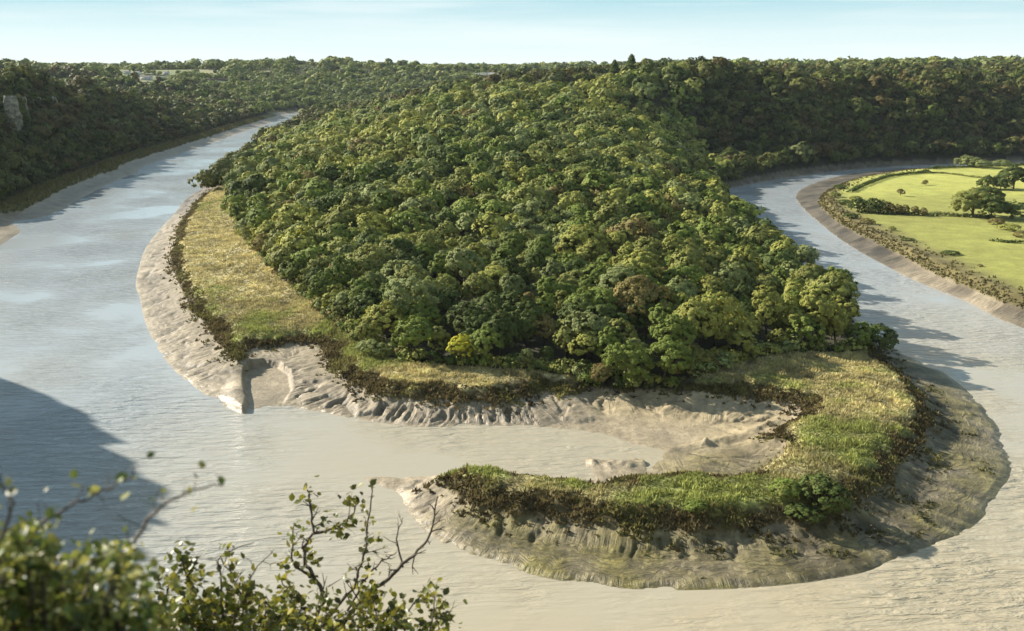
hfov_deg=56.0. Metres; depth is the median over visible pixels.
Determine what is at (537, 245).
broadleaf tree
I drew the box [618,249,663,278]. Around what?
broadleaf tree
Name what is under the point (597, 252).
broadleaf tree
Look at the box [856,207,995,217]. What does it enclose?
hedge
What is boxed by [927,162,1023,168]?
hedge
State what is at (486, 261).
broadleaf tree
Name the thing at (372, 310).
broadleaf tree
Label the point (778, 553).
mud weed
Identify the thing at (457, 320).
broadleaf tree
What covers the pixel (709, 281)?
broadleaf tree
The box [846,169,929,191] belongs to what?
hedge
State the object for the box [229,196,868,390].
undergrowth
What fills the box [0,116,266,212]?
bank grass
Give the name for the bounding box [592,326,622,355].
broadleaf tree
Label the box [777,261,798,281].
broadleaf tree
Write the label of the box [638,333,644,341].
broadleaf tree
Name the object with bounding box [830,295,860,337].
broadleaf tree
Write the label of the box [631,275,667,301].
broadleaf tree
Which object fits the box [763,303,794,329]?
broadleaf tree
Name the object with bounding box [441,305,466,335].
broadleaf tree
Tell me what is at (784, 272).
broadleaf tree
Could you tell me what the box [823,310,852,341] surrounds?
broadleaf tree
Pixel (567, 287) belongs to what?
broadleaf tree
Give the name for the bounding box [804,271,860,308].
broadleaf tree
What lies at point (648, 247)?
broadleaf tree
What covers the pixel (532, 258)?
broadleaf tree
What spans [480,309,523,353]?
broadleaf tree
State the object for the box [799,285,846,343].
broadleaf tree
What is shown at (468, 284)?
broadleaf tree
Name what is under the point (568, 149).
woodland
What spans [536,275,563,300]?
broadleaf tree
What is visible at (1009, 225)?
bush
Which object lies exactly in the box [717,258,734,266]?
broadleaf tree
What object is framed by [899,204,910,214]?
hedgerow tree
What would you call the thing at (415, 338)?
broadleaf tree
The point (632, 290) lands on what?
broadleaf tree
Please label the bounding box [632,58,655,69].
ridge tree
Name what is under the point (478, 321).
broadleaf tree
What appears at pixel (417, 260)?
broadleaf tree
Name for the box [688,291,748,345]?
broadleaf tree
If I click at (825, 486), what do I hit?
bush
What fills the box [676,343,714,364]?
broadleaf tree
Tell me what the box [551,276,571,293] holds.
broadleaf tree
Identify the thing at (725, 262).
broadleaf tree
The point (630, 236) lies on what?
broadleaf tree
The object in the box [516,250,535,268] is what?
broadleaf tree
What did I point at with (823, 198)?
rough grass
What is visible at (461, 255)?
broadleaf tree
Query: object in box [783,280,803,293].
broadleaf tree
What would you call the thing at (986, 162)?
bush
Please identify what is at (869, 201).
hedgerow tree
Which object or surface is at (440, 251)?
broadleaf tree
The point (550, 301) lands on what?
broadleaf tree
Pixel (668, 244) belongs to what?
broadleaf tree
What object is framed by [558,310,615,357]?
broadleaf tree
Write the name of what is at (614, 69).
fir tree
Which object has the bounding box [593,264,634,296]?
broadleaf tree
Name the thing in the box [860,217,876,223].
bush
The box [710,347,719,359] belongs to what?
broadleaf tree
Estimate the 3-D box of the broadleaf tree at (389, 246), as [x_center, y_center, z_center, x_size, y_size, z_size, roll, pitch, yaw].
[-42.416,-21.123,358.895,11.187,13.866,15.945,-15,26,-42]
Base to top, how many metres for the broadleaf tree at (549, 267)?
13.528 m
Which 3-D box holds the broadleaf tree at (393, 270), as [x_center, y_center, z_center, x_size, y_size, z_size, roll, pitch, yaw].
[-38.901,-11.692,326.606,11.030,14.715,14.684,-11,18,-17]
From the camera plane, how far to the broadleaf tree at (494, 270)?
312.25 m
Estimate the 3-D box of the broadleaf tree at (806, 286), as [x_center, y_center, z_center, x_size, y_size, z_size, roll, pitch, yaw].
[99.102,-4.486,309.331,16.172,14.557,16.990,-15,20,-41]
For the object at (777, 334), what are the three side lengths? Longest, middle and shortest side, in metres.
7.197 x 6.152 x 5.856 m
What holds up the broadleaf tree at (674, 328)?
on the ground at (698, 431)
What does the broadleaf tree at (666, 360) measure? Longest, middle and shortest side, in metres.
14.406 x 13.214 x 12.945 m
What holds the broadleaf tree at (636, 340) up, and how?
on the ground at (698, 431)
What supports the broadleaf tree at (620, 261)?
on the ground at (698, 431)
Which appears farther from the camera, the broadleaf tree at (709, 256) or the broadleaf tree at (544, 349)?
the broadleaf tree at (709, 256)
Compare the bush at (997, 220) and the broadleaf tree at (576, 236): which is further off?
the bush at (997, 220)
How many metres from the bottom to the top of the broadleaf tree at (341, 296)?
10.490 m
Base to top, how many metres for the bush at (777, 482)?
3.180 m
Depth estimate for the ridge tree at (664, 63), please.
896.56 m
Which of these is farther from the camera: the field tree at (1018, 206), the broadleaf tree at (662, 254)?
the field tree at (1018, 206)
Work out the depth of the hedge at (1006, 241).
445.84 m
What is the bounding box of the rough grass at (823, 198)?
[817,165,1023,308]
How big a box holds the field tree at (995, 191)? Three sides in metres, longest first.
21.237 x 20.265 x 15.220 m
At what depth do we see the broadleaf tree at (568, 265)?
318.91 m
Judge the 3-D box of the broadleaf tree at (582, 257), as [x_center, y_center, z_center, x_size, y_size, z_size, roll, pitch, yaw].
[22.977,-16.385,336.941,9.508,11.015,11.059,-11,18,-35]
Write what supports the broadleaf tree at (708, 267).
on the ground at (698, 431)
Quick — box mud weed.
[632,346,994,578]
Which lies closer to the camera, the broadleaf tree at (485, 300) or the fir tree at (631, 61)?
the broadleaf tree at (485, 300)
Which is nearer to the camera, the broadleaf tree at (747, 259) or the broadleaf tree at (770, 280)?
the broadleaf tree at (770, 280)
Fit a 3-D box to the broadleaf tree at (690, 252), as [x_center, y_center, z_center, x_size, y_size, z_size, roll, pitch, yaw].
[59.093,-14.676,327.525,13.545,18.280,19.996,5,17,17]
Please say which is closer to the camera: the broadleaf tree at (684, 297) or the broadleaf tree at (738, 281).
the broadleaf tree at (684, 297)
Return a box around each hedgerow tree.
[848,197,868,209]
[862,197,882,211]
[872,199,889,212]
[880,202,897,213]
[891,204,901,214]
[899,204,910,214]
[911,206,918,214]
[918,207,927,215]
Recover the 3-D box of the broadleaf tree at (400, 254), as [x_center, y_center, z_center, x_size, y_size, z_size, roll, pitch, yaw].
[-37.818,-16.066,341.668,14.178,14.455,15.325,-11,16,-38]
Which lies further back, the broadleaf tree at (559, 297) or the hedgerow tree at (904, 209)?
the hedgerow tree at (904, 209)
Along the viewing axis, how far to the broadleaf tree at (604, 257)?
337.33 m
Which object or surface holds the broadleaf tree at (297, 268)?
on the ground at (698, 431)
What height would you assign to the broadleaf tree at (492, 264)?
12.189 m
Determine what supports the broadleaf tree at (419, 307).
on the ground at (698, 431)
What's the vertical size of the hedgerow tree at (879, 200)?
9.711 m
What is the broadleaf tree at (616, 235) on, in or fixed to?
on the ground at (698, 431)
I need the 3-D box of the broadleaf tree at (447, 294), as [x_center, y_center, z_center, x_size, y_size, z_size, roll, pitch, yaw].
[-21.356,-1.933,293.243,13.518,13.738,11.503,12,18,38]
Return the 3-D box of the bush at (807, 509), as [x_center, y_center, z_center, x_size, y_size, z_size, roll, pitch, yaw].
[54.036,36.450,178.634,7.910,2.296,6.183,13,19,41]
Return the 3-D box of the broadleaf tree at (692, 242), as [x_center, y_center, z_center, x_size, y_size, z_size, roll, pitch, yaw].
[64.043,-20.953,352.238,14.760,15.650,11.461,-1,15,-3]
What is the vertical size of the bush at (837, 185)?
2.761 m
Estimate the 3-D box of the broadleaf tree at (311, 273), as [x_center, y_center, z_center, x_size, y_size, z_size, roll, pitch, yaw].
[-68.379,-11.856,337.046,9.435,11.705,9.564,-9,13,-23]
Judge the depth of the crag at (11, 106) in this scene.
739.13 m
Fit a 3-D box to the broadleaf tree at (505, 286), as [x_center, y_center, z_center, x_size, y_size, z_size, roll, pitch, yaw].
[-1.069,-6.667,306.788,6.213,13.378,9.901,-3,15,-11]
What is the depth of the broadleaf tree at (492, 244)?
355.22 m
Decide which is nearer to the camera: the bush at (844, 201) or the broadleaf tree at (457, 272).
the broadleaf tree at (457, 272)
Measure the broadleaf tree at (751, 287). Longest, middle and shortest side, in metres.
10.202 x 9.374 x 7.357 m
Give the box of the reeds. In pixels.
[160,187,951,555]
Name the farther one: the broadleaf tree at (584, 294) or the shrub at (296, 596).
the broadleaf tree at (584, 294)
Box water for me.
[0,113,1023,630]
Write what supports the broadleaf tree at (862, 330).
on the ground at (698, 431)
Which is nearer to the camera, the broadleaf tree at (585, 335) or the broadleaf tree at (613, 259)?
the broadleaf tree at (585, 335)
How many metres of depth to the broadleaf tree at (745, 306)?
283.54 m
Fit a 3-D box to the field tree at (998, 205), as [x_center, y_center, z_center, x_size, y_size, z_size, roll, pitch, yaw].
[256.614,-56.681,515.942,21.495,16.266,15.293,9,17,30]
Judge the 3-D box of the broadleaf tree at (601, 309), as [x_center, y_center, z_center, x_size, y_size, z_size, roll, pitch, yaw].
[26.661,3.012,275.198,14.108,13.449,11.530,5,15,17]
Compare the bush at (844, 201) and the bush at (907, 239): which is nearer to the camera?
the bush at (907, 239)
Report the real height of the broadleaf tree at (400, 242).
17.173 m
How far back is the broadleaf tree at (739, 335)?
264.33 m
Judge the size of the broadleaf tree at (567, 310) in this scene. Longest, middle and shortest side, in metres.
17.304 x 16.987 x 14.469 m
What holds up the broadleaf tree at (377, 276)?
on the ground at (698, 431)
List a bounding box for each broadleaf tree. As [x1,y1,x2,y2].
[285,261,302,282]
[296,267,311,283]
[303,265,323,286]
[307,256,331,275]
[308,269,341,296]
[321,283,348,305]
[322,255,358,291]
[328,289,352,315]
[340,242,401,279]
[344,277,375,310]
[347,287,385,320]
[354,318,384,340]
[359,260,377,281]
[361,271,389,288]
[361,300,406,339]
[371,308,398,336]
[375,264,396,286]
[375,282,412,304]
[376,238,423,264]
[378,294,406,322]
[380,260,430,281]
[382,272,443,316]
[386,261,402,274]
[387,245,410,253]
[389,264,427,281]
[391,251,422,267]
[391,315,438,353]
[394,299,446,326]
[403,241,435,260]
[409,276,451,304]
[412,256,422,267]
[413,295,439,319]
[416,254,432,271]
[417,231,442,255]
[427,252,456,278]
[427,326,450,356]
[431,249,450,260]
[432,286,465,327]
[436,273,462,310]
[438,238,459,254]
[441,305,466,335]
[444,247,485,281]
[445,334,473,360]
[446,301,488,341]
[449,259,475,279]
[456,310,503,347]
[457,235,474,248]
[459,272,499,300]
[466,242,492,263]
[468,324,504,356]
[470,265,509,292]
[470,290,508,313]
[473,257,490,269]
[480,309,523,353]
[483,240,499,257]
[484,261,509,290]
[490,245,518,266]
[494,289,538,319]
[495,229,529,255]
[498,255,527,282]
[499,273,517,298]
[509,273,528,291]
[509,300,546,345]
[513,263,531,275]
[514,291,541,316]
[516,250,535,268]
[516,348,533,367]
[522,250,546,271]
[523,237,555,263]
[524,282,543,295]
[526,267,541,284]
[528,234,552,260]
[528,313,559,345]
[535,293,556,316]
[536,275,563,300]
[539,258,563,281]
[539,346,553,360]
[543,253,568,273]
[548,316,595,340]
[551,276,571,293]
[551,282,576,305]
[551,325,576,356]
[552,235,577,251]
[552,290,567,318]
[554,223,611,254]
[555,252,591,276]
[556,294,611,330]
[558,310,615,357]
[559,258,590,283]
[560,269,591,292]
[563,286,603,313]
[567,253,589,264]
[567,330,598,359]
[572,275,608,293]
[574,239,607,269]
[576,286,621,313]
[578,260,617,286]
[582,304,627,345]
[591,363,612,384]
[592,252,617,267]
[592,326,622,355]
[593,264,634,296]
[600,246,612,262]
[600,340,653,378]
[601,317,639,357]
[602,274,675,329]
[604,231,628,256]
[609,255,623,265]
[609,268,657,294]
[609,304,645,332]
[612,260,652,275]
[616,228,646,253]
[616,241,638,258]
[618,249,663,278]
[622,337,649,352]
[629,236,671,262]
[629,299,659,337]
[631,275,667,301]
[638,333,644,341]
[639,282,682,307]
[642,338,694,381]
[646,253,663,268]
[647,303,673,339]
[652,233,685,257]
[652,314,697,359]
[653,267,669,282]
[655,252,668,268]
[658,265,712,294]
[660,255,688,277]
[660,275,699,298]
[666,295,721,352]
[667,244,706,278]
[669,304,681,325]
[673,292,691,304]
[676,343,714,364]
[679,238,707,257]
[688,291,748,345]
[691,313,711,343]
[697,260,711,273]
[698,273,732,297]
[699,251,722,270]
[703,267,727,277]
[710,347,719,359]
[711,262,754,293]
[714,309,751,335]
[716,265,747,291]
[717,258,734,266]
[718,260,733,271]
[726,329,757,351]
[727,254,756,271]
[728,253,756,286]
[731,281,755,300]
[732,312,760,334]
[733,245,759,268]
[734,284,756,298]
[735,301,760,326]
[738,295,755,307]
[749,274,782,296]
[751,284,790,339]
[756,269,783,276]
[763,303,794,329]
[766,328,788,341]
[771,267,789,292]
[775,278,805,295]
[776,294,803,336]
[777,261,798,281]
[780,263,826,281]
[781,290,804,306]
[782,306,807,335]
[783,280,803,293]
[786,274,804,284]
[786,316,825,340]
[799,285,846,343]
[803,279,848,302]
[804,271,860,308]
[813,266,857,294]
[822,314,847,339]
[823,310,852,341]
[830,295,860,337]
[845,321,877,344]
[860,323,898,353]
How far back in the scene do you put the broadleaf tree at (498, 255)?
335.51 m
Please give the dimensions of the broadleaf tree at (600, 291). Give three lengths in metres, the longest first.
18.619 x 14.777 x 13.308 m
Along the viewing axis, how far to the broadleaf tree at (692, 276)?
310.10 m
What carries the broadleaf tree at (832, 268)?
on the ground at (698, 431)
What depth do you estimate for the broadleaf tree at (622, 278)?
303.28 m
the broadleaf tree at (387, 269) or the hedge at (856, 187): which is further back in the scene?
the hedge at (856, 187)
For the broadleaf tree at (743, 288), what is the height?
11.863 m
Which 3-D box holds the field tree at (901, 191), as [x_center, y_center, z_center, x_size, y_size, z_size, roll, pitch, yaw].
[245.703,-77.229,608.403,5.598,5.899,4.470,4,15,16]
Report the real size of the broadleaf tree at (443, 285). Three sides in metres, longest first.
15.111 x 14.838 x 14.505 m
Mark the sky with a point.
(48, 31)
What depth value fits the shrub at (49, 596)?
1.52 m
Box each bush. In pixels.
[354,339,391,356]
[682,498,708,513]
[767,477,803,499]
[783,502,827,523]
[790,473,854,514]
[829,192,841,196]
[832,184,848,188]
[838,199,850,203]
[843,213,858,217]
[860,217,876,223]
[900,237,915,240]
[942,250,961,254]
[953,155,980,164]
[968,159,991,166]
[987,218,1004,223]
[988,159,1012,166]
[996,223,1021,230]
[1011,230,1023,236]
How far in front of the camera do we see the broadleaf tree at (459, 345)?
259.81 m
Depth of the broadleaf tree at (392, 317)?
283.81 m
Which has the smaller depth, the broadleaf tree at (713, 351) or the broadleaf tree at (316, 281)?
the broadleaf tree at (713, 351)
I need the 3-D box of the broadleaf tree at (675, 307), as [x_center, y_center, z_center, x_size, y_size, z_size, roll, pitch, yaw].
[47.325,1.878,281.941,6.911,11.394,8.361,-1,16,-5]
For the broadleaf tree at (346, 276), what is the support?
on the ground at (698, 431)
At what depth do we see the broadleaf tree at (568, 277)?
310.87 m
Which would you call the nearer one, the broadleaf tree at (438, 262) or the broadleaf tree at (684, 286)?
the broadleaf tree at (684, 286)
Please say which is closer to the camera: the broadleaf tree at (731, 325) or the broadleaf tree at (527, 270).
the broadleaf tree at (731, 325)
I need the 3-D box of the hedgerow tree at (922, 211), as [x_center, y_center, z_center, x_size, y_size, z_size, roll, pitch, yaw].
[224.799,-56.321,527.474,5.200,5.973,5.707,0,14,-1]
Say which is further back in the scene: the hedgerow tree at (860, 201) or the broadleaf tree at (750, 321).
the hedgerow tree at (860, 201)
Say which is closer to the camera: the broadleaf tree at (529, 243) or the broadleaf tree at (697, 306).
the broadleaf tree at (697, 306)
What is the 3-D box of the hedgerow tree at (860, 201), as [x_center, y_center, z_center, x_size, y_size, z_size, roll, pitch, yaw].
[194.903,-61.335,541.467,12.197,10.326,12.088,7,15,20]
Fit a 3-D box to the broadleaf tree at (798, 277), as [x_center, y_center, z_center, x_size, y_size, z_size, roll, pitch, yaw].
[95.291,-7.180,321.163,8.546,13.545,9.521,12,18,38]
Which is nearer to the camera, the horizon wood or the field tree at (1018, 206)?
the field tree at (1018, 206)
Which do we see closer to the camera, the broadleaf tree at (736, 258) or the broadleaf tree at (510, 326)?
the broadleaf tree at (510, 326)
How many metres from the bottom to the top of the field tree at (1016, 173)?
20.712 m
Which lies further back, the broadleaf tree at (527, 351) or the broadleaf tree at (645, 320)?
the broadleaf tree at (645, 320)
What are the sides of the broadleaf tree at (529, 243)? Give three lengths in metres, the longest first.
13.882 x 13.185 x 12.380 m
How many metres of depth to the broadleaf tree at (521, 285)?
313.09 m
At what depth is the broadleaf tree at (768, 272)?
343.88 m
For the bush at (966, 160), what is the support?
on the ground at (698, 431)
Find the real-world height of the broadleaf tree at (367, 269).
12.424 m
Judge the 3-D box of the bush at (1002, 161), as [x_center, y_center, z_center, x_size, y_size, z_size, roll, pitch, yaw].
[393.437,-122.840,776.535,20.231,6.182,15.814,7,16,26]
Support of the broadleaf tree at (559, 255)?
on the ground at (698, 431)
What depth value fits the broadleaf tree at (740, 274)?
316.39 m
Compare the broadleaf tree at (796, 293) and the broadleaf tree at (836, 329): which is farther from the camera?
the broadleaf tree at (796, 293)
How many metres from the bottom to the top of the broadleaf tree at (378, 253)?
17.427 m
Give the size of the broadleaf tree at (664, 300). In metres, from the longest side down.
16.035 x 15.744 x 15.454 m
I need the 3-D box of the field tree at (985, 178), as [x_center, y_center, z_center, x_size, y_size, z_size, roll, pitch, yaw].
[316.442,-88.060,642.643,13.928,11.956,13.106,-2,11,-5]
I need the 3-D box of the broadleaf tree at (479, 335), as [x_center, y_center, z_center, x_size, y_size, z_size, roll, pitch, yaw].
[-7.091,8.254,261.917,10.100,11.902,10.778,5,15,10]
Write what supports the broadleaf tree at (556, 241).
on the ground at (698, 431)
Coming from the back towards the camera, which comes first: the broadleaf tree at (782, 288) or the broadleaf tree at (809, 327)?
the broadleaf tree at (782, 288)
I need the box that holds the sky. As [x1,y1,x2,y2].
[0,0,1023,63]
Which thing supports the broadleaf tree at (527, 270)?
on the ground at (698, 431)
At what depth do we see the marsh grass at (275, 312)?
251.47 m
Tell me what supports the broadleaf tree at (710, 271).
on the ground at (698, 431)
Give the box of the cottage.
[140,76,152,79]
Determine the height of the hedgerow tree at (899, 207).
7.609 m
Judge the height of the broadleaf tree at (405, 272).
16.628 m
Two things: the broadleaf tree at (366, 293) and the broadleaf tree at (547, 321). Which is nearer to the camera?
the broadleaf tree at (547, 321)
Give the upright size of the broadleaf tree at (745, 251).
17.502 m
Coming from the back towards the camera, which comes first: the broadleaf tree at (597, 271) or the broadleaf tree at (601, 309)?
the broadleaf tree at (597, 271)
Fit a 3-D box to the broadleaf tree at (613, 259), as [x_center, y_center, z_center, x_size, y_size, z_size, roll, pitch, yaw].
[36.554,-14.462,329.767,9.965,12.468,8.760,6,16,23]
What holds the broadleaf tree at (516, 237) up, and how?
on the ground at (698, 431)
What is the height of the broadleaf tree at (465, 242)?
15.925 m
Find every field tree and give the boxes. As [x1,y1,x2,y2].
[897,189,905,195]
[950,187,995,213]
[971,194,1012,217]
[972,184,1005,200]
[976,175,998,186]
[988,177,1013,189]
[993,164,1023,188]
[995,199,1023,218]
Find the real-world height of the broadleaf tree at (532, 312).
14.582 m
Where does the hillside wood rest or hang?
on the ground at (698, 431)
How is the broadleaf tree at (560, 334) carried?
on the ground at (698, 431)
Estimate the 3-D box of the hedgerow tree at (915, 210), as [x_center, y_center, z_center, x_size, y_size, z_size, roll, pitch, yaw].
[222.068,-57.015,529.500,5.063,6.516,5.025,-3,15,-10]
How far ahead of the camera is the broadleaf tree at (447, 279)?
306.98 m
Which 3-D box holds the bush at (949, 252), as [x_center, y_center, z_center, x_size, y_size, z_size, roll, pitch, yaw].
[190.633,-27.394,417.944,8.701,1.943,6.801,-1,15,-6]
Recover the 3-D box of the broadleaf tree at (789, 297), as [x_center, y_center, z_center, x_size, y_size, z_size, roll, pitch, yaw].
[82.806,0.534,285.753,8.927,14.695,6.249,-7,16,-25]
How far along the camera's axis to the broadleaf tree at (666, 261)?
333.38 m
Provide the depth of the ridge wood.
901.10 m
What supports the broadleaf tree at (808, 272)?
on the ground at (698, 431)
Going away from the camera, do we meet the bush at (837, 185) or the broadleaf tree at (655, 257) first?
the broadleaf tree at (655, 257)
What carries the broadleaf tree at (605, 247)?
on the ground at (698, 431)
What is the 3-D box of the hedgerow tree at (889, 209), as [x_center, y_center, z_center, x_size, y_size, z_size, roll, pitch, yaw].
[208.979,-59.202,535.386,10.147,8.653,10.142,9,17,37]
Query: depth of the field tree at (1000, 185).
635.57 m
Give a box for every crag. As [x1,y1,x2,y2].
[3,95,22,131]
[20,96,28,114]
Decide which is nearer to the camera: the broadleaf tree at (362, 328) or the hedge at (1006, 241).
the broadleaf tree at (362, 328)
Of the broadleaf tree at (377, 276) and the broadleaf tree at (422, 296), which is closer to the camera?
the broadleaf tree at (422, 296)
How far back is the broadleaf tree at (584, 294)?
281.93 m
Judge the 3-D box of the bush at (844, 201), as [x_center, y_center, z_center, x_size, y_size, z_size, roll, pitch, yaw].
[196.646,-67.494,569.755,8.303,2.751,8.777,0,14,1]
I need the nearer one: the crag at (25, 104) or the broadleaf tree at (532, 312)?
the broadleaf tree at (532, 312)
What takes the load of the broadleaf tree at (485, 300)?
on the ground at (698, 431)
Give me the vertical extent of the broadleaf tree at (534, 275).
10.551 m
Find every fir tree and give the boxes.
[608,60,619,74]
[623,54,638,72]
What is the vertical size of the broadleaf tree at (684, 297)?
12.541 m
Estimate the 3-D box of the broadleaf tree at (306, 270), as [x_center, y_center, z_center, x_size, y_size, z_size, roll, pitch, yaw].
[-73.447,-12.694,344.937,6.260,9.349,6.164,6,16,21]
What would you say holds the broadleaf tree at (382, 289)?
on the ground at (698, 431)
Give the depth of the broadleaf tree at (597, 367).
251.01 m
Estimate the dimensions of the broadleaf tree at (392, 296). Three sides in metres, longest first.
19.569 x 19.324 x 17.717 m
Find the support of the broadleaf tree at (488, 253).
on the ground at (698, 431)
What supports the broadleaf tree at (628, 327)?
on the ground at (698, 431)
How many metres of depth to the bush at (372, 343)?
269.70 m
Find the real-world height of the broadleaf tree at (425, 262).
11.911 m
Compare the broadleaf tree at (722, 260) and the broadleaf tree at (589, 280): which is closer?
the broadleaf tree at (589, 280)
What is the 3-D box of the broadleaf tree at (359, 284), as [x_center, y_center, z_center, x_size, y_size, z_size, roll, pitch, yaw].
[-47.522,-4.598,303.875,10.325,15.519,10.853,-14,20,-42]
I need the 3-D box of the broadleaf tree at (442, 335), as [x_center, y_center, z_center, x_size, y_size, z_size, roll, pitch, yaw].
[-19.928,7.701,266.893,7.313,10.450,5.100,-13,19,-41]
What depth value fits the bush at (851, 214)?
518.82 m
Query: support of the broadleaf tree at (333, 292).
on the ground at (698, 431)
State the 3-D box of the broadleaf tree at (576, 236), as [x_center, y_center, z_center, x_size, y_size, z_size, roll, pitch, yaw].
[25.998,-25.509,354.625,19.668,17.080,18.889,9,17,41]
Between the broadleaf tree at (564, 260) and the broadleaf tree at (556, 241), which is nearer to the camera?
the broadleaf tree at (564, 260)
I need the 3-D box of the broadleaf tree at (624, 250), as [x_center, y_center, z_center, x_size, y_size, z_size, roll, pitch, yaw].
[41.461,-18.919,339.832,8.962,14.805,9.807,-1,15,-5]
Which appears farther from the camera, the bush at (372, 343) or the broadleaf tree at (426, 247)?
the broadleaf tree at (426, 247)
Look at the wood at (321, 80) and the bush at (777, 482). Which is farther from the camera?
the wood at (321, 80)
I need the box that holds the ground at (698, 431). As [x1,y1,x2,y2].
[0,65,1023,589]
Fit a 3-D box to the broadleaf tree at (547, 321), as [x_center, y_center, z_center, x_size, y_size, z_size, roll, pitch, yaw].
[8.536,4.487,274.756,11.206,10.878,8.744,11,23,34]
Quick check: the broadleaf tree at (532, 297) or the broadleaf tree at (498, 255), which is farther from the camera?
the broadleaf tree at (498, 255)
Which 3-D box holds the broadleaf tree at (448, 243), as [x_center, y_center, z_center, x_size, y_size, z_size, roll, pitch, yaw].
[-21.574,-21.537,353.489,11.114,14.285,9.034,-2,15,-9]
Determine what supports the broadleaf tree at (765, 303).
on the ground at (698, 431)
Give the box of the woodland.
[219,61,820,277]
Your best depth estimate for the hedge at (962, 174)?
725.91 m
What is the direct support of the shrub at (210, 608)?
on the ground at (698, 431)
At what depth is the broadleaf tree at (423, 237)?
351.91 m
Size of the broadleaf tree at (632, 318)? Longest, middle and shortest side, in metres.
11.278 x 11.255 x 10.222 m
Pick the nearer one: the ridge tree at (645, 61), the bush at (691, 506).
the bush at (691, 506)
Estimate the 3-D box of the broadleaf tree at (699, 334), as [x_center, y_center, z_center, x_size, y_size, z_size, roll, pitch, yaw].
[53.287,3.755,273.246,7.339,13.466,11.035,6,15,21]
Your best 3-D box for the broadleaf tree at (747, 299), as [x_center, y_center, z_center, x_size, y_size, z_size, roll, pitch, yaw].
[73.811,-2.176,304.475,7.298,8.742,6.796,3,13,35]
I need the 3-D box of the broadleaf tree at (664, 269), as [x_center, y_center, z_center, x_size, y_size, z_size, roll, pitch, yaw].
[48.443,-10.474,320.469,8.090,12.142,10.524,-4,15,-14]
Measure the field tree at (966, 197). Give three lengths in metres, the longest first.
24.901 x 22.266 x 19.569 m
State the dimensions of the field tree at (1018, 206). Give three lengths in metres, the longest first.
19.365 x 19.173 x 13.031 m
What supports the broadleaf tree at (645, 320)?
on the ground at (698, 431)
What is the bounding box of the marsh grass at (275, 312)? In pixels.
[179,188,921,514]
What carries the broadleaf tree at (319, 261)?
on the ground at (698, 431)
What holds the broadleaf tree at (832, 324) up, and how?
on the ground at (698, 431)
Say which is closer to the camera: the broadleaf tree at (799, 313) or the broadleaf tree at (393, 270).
the broadleaf tree at (799, 313)
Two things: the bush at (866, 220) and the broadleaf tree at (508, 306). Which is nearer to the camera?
the broadleaf tree at (508, 306)
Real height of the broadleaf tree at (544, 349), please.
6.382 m
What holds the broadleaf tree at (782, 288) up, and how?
on the ground at (698, 431)
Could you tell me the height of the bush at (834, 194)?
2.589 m
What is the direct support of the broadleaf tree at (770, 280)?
on the ground at (698, 431)
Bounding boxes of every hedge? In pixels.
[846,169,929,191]
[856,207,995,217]
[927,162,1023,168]
[927,171,981,177]
[989,238,1023,242]
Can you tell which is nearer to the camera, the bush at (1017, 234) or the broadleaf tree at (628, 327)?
the broadleaf tree at (628, 327)
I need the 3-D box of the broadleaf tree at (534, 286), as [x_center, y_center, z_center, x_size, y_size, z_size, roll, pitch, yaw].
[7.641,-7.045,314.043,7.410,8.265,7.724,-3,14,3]
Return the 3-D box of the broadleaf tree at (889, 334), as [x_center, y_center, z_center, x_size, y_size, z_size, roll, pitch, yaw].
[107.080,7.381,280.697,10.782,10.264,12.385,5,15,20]
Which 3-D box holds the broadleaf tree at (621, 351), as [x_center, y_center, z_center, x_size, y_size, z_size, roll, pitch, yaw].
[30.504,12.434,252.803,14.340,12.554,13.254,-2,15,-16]
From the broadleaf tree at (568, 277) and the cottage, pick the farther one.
the cottage
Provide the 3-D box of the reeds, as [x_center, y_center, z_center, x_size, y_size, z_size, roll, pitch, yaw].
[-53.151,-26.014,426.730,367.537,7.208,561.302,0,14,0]
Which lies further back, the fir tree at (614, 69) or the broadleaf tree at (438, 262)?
the fir tree at (614, 69)
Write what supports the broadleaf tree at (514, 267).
on the ground at (698, 431)
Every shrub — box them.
[0,451,224,630]
[130,540,467,630]
[224,475,461,630]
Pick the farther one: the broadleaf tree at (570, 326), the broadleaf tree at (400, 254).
the broadleaf tree at (400, 254)
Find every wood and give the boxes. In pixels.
[0,54,1023,112]
[0,63,270,200]
[45,62,599,65]
[187,56,1023,188]
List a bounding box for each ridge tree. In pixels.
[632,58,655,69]
[656,57,674,67]
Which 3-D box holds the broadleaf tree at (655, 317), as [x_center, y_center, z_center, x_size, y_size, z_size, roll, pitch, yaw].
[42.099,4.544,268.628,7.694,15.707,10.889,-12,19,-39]
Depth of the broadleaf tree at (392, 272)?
322.74 m
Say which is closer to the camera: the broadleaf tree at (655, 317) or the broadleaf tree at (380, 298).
the broadleaf tree at (655, 317)

